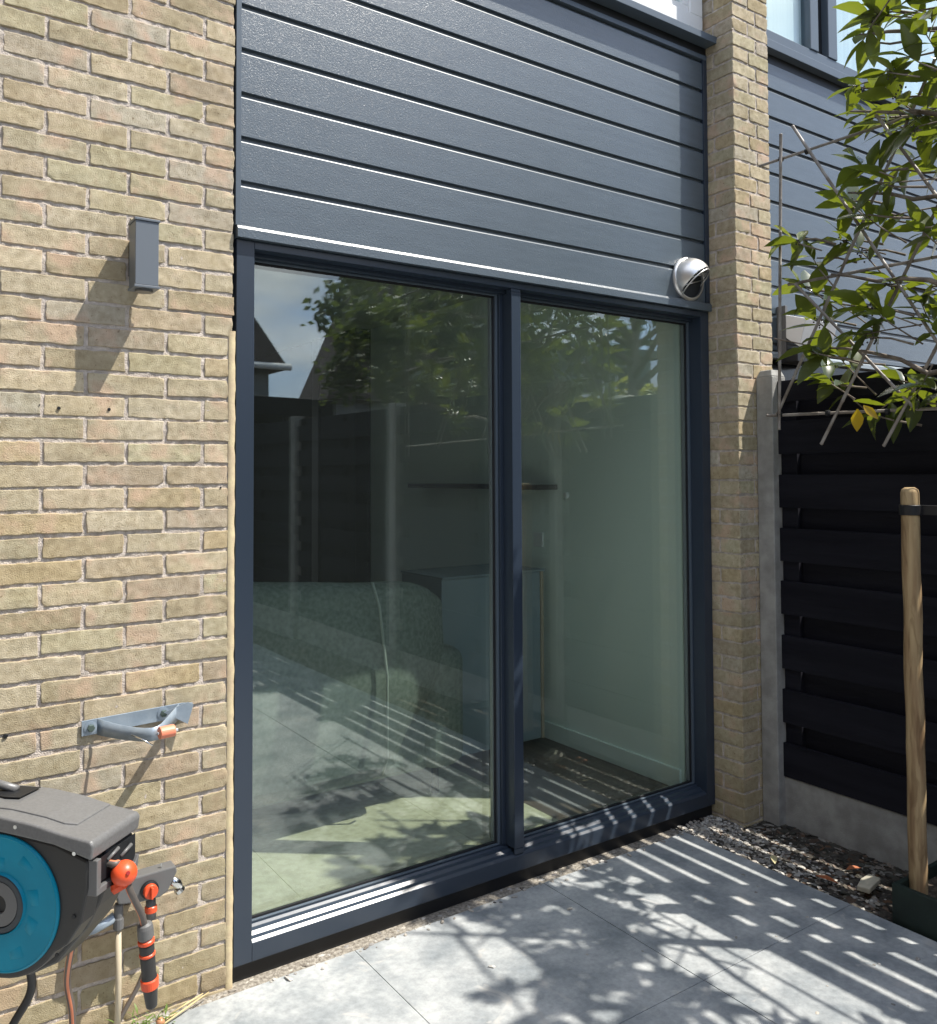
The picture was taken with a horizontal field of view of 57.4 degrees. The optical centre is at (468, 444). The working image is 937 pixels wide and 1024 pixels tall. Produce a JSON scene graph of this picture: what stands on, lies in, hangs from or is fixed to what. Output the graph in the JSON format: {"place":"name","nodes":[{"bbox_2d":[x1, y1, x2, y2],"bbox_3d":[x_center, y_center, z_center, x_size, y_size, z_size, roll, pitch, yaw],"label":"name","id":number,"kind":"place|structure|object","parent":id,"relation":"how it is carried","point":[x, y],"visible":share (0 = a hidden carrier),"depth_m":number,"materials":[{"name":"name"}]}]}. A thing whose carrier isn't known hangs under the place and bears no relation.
{"place":"outdoors","nodes":[
{"label":"outdoors","id":0,"kind":"place"},
{"bbox_2d":[151,832,936,1023],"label":"patio","id":1,"kind":"structure","parent":0,"point":[696,961],"depth_m":2.67,"materials":[{"name":"ceramic"}]},
{"bbox_2d":[156,1017,164,1023],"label":"snail shell","id":2,"kind":"object","parent":1,"relation":"on","point":[160,1020],"visible":1,"depth_m":2.36,"materials":[{"name":"brown"}]},
{"bbox_2d":[164,992,208,1023],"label":"dry stalk","id":3,"kind":"object","parent":1,"relation":"on","point":[181,1011],"visible":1,"depth_m":2.43,"materials":[{"name":"beige plant"}]},
{"bbox_2d":[147,815,920,1021],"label":"gravel","id":4,"kind":"structure","parent":1,"relation":"on","point":[701,830],"depth_m":3.48,"materials":[{"name":"grey gravel"}]},
{"bbox_2d":[106,1003,184,1023],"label":"weed","id":5,"kind":"object","parent":4,"relation":"on","point":[149,1021],"visible":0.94,"depth_m":2.38,"materials":[{"name":"green plant"}]},
{"bbox_2d":[691,817,908,922],"bbox_3d":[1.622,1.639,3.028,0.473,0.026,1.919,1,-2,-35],"label":"mulch","id":6,"kind":"object","parent":0,"point":[885,873],"visible":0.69,"depth_m":3.36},
{"bbox_2d":[770,855,776,862],"bbox_3d":[1.200,1.625,3.361,0.027,0.010,0.067,0,-2,4],"label":"dead leaf","id":7,"kind":"object","parent":6,"relation":"on","point":[774,858],"visible":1,"depth_m":3.36,"materials":[{"name":"beige plant"}]},
{"bbox_2d":[816,875,836,882],"bbox_3d":[1.334,1.616,3.190,0.034,0.010,0.082,1,-2,-35],"label":"dead leaf","id":8,"kind":"object","parent":6,"relation":"on","point":[827,877],"visible":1,"depth_m":3.20,"materials":[{"name":"brown plant"}]},
{"bbox_2d":[846,865,860,869],"bbox_3d":[1.477,1.621,3.280,0.074,0.010,0.030,1,-2,-35],"label":"dead leaf","id":9,"kind":"object","parent":6,"relation":"on","point":[852,867],"visible":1,"depth_m":3.28,"materials":[{"name":"brown plant"}]},
{"bbox_2d":[857,874,879,893],"bbox_3d":[1.463,1.606,3.134,0.075,0.048,0.063,1,-2,-35],"label":"pale stone","id":10,"kind":"object","parent":6,"relation":"on","point":[869,883],"visible":1,"depth_m":3.12,"materials":[{"name":"grey stone"}]},
{"bbox_2d":[892,861,936,941],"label":"tree planter","id":11,"kind":"object","parent":6,"relation":"on","point":[913,910],"visible":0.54,"depth_m":2.87,"materials":[{"name":"plastic"}]},
{"bbox_2d":[764,0,936,443],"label":"espalier tree","id":12,"kind":"object","parent":11,"relation":"in","point":[891,79],"visible":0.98,"depth_m":3.15,"materials":[{"name":"green plant"}]},
{"bbox_2d":[759,56,936,446],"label":"cane trellis","id":13,"kind":"object","parent":12,"relation":"attached to","point":[779,414],"visible":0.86,"depth_m":3.29,"materials":[{"name":"beige wood"}]},
{"bbox_2d":[899,487,936,894],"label":"tree stake","id":14,"kind":"object","parent":11,"relation":"in","point":[911,509],"visible":0.94,"depth_m":2.95,"materials":[{"name":"brown wood"}]},
{"label":"ground","id":15,"kind":"structure","parent":0,"visible":0},
{"bbox_2d":[0,0,772,1023],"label":"terraced house","id":16,"kind":"structure","parent":15,"relation":"on","point":[488,222],"depth_m":3.08,"materials":[{"name":"brick"}]},
{"bbox_2d":[0,780,158,1009],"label":"hose reel","id":17,"kind":"object","parent":16,"relation":"attached to","point":[68,866],"visible":1,"depth_m":1.94,"materials":[{"name":"grey plastic"}]},
{"bbox_2d":[9,973,35,1023],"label":"black hose","id":18,"kind":"object","parent":17,"relation":"hanging from","point":[25,1002],"visible":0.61,"depth_m":2.08,"materials":[{"name":"black rubber"}]},
{"bbox_2d":[64,949,75,1023],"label":"orange hose","id":19,"kind":"object","parent":17,"relation":"hanging from","point":[68,989],"visible":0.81,"depth_m":2.19,"materials":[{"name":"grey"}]},
{"bbox_2d":[81,702,193,745],"bbox_3d":[-0.892,0.780,2.370,0.304,0.072,0.166,1,-2,-35],"label":"hose guide bracket","id":20,"kind":"object","parent":16,"relation":"attached to","point":[119,726],"visible":1,"depth_m":2.37,"materials":[{"name":"metal"}]},
{"bbox_2d":[128,216,159,293],"bbox_3d":[-0.927,-0.531,2.434,0.069,0.202,0.112,1,-2,-35],"label":"wall lamp","id":21,"kind":"object","parent":16,"relation":"attached to","point":[143,267],"visible":1,"depth_m":2.39,"materials":[{"name":"grey metal"}]},
{"bbox_2d":[116,861,184,920],"bbox_3d":[-0.889,1.239,2.369,0.174,0.148,0.134,0,-2,-1],"label":"garden tap","id":22,"kind":"object","parent":16,"relation":"attached to","point":[150,884],"visible":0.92,"depth_m":2.36,"materials":[{"name":"grey plastic"}]},
{"bbox_2d":[113,902,123,1023],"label":"water pipe","id":23,"kind":"object","parent":22,"relation":"attached to","point":[118,925],"visible":0.96,"depth_m":2.31,"materials":[{"name":"beige plastic"}]},
{"bbox_2d":[121,974,140,1020],"bbox_3d":[-0.928,1.444,2.344,0.122,0.325,0.028,1,-2,-35],"label":"brown hose","id":24,"kind":"object","parent":22,"relation":"attached to","point":[130,999],"visible":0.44,"depth_m":2.35,"materials":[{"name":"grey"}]},
{"bbox_2d":[253,328,370,582],"bbox_3d":[-1.384,0.429,7.212,0.149,2.537,2.070,1,-2,-35],"label":"tall cupboard","id":25,"kind":"object","parent":16,"relation":"on","point":[312,468],"visible":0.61,"depth_m":6.88,"materials":[{"name":"black"}]},
{"bbox_2d":[252,765,557,914],"bbox_3d":[-0.947,1.573,3.664,2.050,0.008,1.740,1,-2,-35],"label":"rug","id":26,"kind":"object","parent":16,"relation":"on","point":[312,845],"visible":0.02,"depth_m":3.46,"materials":[{"name":"beige carpet"}]},
{"bbox_2d":[252,581,462,808],"bbox_3d":[-1.122,1.061,3.570,2.240,1.027,1.026,1,-2,-35],"label":"sofa","id":27,"kind":"object","parent":26,"relation":"on","point":[356,683],"visible":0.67,"depth_m":3.48,"materials":[{"name":"fabric"}]},
{"bbox_2d":[401,564,544,755],"bbox_3d":[0.028,1.123,4.597,0.662,0.902,0.410,1,-2,-35],"label":"cabinet","id":28,"kind":"object","parent":16,"relation":"on","point":[461,593],"visible":0.51,"depth_m":4.39,"materials":[{"name":"grey paint"}]},
{"bbox_2d":[232,239,714,967],"bbox_3d":[0.162,0.488,3.295,2.213,2.218,0.114,1,-2,-35],"label":"patio door","id":29,"kind":"structure","parent":16,"relation":"in","point":[511,849],"depth_m":3.25,"materials":[{"name":"grey paint"}]},
{"bbox_2d":[408,483,556,489],"bbox_3d":[0.041,0.249,5.169,0.149,0.027,1.340,1,-2,-35],"label":"wall shelf","id":30,"kind":"object","parent":16,"relation":"attached to","point":[485,486],"depth_m":5.10,"materials":[{"name":"black wood"}]},
{"bbox_2d":[533,532,543,546],"bbox_3d":[0.391,0.528,4.780,0.010,0.080,0.080,1,-2,-35],"label":"wall socket","id":31,"kind":"object","parent":16,"relation":"attached to","point":[538,539],"depth_m":4.77,"materials":[{"name":"white paint"}]},
{"bbox_2d":[563,492,568,497],"bbox_3d":[0.522,0.270,4.593,0.016,0.034,0.034,1,-2,-35],"label":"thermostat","id":32,"kind":"object","parent":16,"relation":"attached to","point":[565,494],"visible":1,"depth_m":4.58,"materials":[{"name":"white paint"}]},
{"bbox_2d":[633,0,701,30],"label":"window","id":33,"kind":"structure","parent":16,"relation":"in","point":[689,12],"depth_m":3.88,"materials":[{"name":"white glass"}]},
{"bbox_2d":[672,257,709,300],"bbox_3d":[1.010,-0.742,3.804,0.135,0.196,0.191,-2,-3,39],"label":"wall vent","id":34,"kind":"object","parent":16,"relation":"attached to","point":[686,277],"depth_m":3.77,"materials":[{"name":"silver metal"}]},
{"bbox_2d":[133,829,678,1023],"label":"gravel strip","id":35,"kind":"object","parent":15,"relation":"on","point":[283,970],"visible":0.4,"depth_m":2.93,"materials":[{"name":"beige gravel"}]},
{"bbox_2d":[756,365,936,870],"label":"garden fence","id":36,"kind":"object","parent":15,"relation":"on","point":[834,766],"visible":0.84,"depth_m":3.55,"materials":[{"name":"wood"}]},
{"bbox_2d":[766,0,936,379],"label":"neighbour house","id":37,"kind":"structure","parent":15,"relation":"on","point":[808,51],"depth_m":4.49,"materials":[{"name":"grey"}]},
{"bbox_2d":[777,305,836,365],"bbox_3d":[1.665,-0.538,4.208,0.265,0.280,0.158,1,-2,-35],"label":"flood light","id":38,"kind":"object","parent":37,"relation":"attached to","point":[800,334],"visible":0.41,"depth_m":4.14,"materials":[{"name":"white paint"}]},
{"bbox_2d":[772,359,869,379],"bbox_3d":[3.153,0.678,5.345,4.526,2.134,0.040,1,-2,-35],"label":"dark door","id":39,"kind":"structure","parent":37,"relation":"in","point":[787,370],"depth_m":4.30,"materials":[{"name":"glass"}]},
{"bbox_2d":[766,0,930,108],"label":"window","id":40,"kind":"structure","parent":37,"relation":"in","point":[818,17],"depth_m":4.51,"materials":[{"name":"grey paint"}]}
]}

